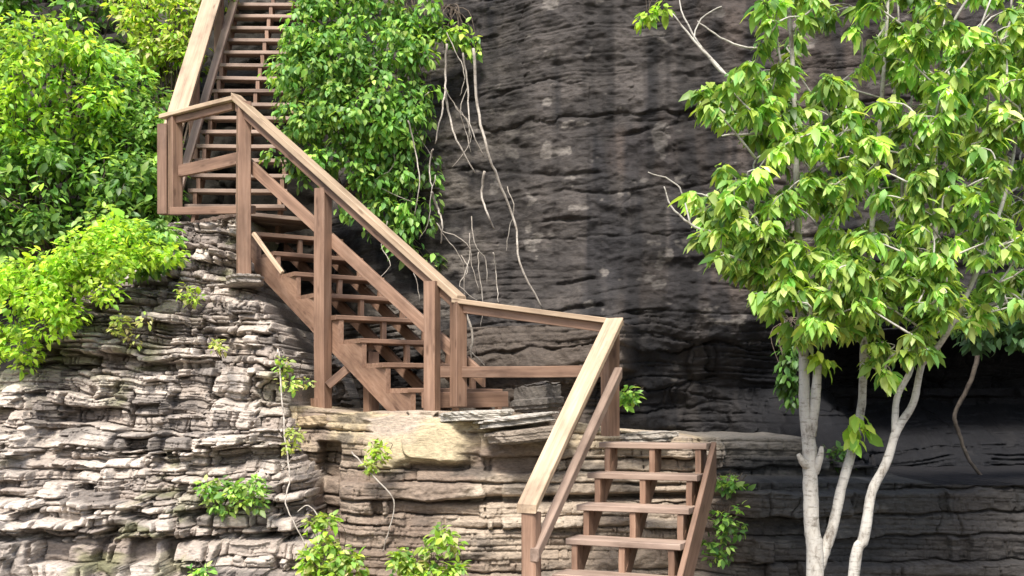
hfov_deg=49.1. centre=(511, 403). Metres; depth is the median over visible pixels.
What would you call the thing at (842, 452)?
plant
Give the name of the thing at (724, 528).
plant
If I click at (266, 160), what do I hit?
climbing vine
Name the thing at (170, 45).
tree
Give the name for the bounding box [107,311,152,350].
plant
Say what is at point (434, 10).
climbing vine
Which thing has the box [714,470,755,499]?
plant
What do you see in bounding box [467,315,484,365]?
hanging root
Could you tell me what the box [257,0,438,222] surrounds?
climbing vine
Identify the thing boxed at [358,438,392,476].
plant
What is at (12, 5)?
tree
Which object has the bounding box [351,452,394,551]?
trailing stem
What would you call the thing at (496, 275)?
hanging root
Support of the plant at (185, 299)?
on the rock outcrop
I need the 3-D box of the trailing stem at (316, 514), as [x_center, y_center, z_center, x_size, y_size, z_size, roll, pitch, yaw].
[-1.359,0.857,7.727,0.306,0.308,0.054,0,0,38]
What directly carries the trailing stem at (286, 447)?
on the rock outcrop
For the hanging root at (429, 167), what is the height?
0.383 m
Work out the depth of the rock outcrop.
8.65 m
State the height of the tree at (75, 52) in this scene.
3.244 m
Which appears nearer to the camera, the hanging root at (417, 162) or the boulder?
the boulder
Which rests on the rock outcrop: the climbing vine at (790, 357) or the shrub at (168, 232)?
the shrub at (168, 232)
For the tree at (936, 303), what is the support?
on the ground
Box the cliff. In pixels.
[331,0,1023,466]
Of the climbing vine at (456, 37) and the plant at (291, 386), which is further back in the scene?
the climbing vine at (456, 37)
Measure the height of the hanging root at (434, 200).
0.474 m
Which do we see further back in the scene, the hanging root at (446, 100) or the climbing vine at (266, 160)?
the climbing vine at (266, 160)
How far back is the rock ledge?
8.22 m
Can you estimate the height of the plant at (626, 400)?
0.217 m
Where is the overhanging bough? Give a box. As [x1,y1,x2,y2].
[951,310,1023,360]
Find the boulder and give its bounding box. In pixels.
[510,381,563,412]
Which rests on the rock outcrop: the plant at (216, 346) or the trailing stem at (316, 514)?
the plant at (216, 346)
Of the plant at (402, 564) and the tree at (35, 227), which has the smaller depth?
the plant at (402, 564)
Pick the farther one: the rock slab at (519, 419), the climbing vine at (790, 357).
the climbing vine at (790, 357)
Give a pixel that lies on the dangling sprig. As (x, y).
(649, 21)
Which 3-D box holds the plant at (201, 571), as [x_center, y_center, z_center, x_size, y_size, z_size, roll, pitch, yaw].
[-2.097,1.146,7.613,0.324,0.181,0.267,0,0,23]
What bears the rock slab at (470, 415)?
on the rock ledge
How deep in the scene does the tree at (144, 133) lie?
11.64 m
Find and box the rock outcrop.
[0,217,360,575]
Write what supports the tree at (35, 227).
on the hillside
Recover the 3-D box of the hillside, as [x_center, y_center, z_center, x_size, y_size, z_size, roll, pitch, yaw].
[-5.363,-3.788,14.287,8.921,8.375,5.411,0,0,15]
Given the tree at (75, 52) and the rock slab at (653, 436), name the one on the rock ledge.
the rock slab at (653, 436)
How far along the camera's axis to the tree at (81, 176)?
11.75 m
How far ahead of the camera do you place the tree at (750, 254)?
6.18 m
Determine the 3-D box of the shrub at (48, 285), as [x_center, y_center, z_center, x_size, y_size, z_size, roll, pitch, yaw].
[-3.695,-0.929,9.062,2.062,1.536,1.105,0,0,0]
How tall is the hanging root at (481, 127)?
2.361 m
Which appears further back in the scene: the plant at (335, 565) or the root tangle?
the root tangle
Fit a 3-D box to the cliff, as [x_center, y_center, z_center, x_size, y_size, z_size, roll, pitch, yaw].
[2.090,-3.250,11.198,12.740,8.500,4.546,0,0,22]
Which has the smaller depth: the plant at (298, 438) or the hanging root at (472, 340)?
the plant at (298, 438)
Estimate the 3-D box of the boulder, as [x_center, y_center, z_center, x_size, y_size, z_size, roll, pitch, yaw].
[0.169,-0.056,8.807,0.400,0.255,0.449,0,0,25]
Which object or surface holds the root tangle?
attached to the cliff
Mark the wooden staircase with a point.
(357, 356)
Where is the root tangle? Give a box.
[366,32,513,326]
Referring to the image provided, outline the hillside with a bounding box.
[0,0,337,370]
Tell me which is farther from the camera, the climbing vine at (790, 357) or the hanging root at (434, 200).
the hanging root at (434, 200)
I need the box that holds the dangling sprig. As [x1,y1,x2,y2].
[632,0,675,35]
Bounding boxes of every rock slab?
[225,273,263,288]
[297,415,327,426]
[438,409,513,421]
[473,411,558,428]
[484,425,553,444]
[620,431,678,441]
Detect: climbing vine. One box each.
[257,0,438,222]
[258,123,447,270]
[380,0,449,239]
[409,1,482,63]
[770,316,813,413]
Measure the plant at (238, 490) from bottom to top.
0.345 m
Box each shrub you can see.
[0,200,190,380]
[104,208,188,284]
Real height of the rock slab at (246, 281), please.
0.105 m
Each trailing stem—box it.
[278,351,306,548]
[297,505,327,551]
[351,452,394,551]
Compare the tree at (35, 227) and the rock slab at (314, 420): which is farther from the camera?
the tree at (35, 227)
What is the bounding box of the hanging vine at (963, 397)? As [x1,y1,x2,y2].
[952,355,981,474]
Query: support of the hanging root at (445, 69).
hanging from the cliff
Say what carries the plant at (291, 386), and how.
on the rock outcrop
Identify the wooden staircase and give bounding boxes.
[157,0,715,575]
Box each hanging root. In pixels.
[407,120,419,215]
[429,149,433,187]
[431,191,442,242]
[435,44,447,143]
[444,88,475,172]
[462,53,484,157]
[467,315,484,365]
[472,48,542,308]
[480,171,494,228]
[493,252,498,302]
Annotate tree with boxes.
[0,0,142,186]
[0,9,155,290]
[0,100,185,285]
[0,126,190,287]
[69,36,184,226]
[100,0,239,146]
[648,0,1015,575]
[844,0,1023,575]
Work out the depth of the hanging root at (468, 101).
10.13 m
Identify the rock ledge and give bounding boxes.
[289,388,1023,575]
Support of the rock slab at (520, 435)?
on the rock ledge
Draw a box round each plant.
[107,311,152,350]
[173,282,205,309]
[186,559,217,575]
[192,474,271,521]
[208,335,228,358]
[272,355,315,397]
[277,424,307,455]
[293,510,369,575]
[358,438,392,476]
[385,522,471,575]
[619,384,645,412]
[701,498,749,568]
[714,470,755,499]
[822,440,857,472]
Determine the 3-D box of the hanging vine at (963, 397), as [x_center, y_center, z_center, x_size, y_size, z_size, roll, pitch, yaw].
[3.707,-0.082,9.001,0.341,1.449,0.049,0,0,0]

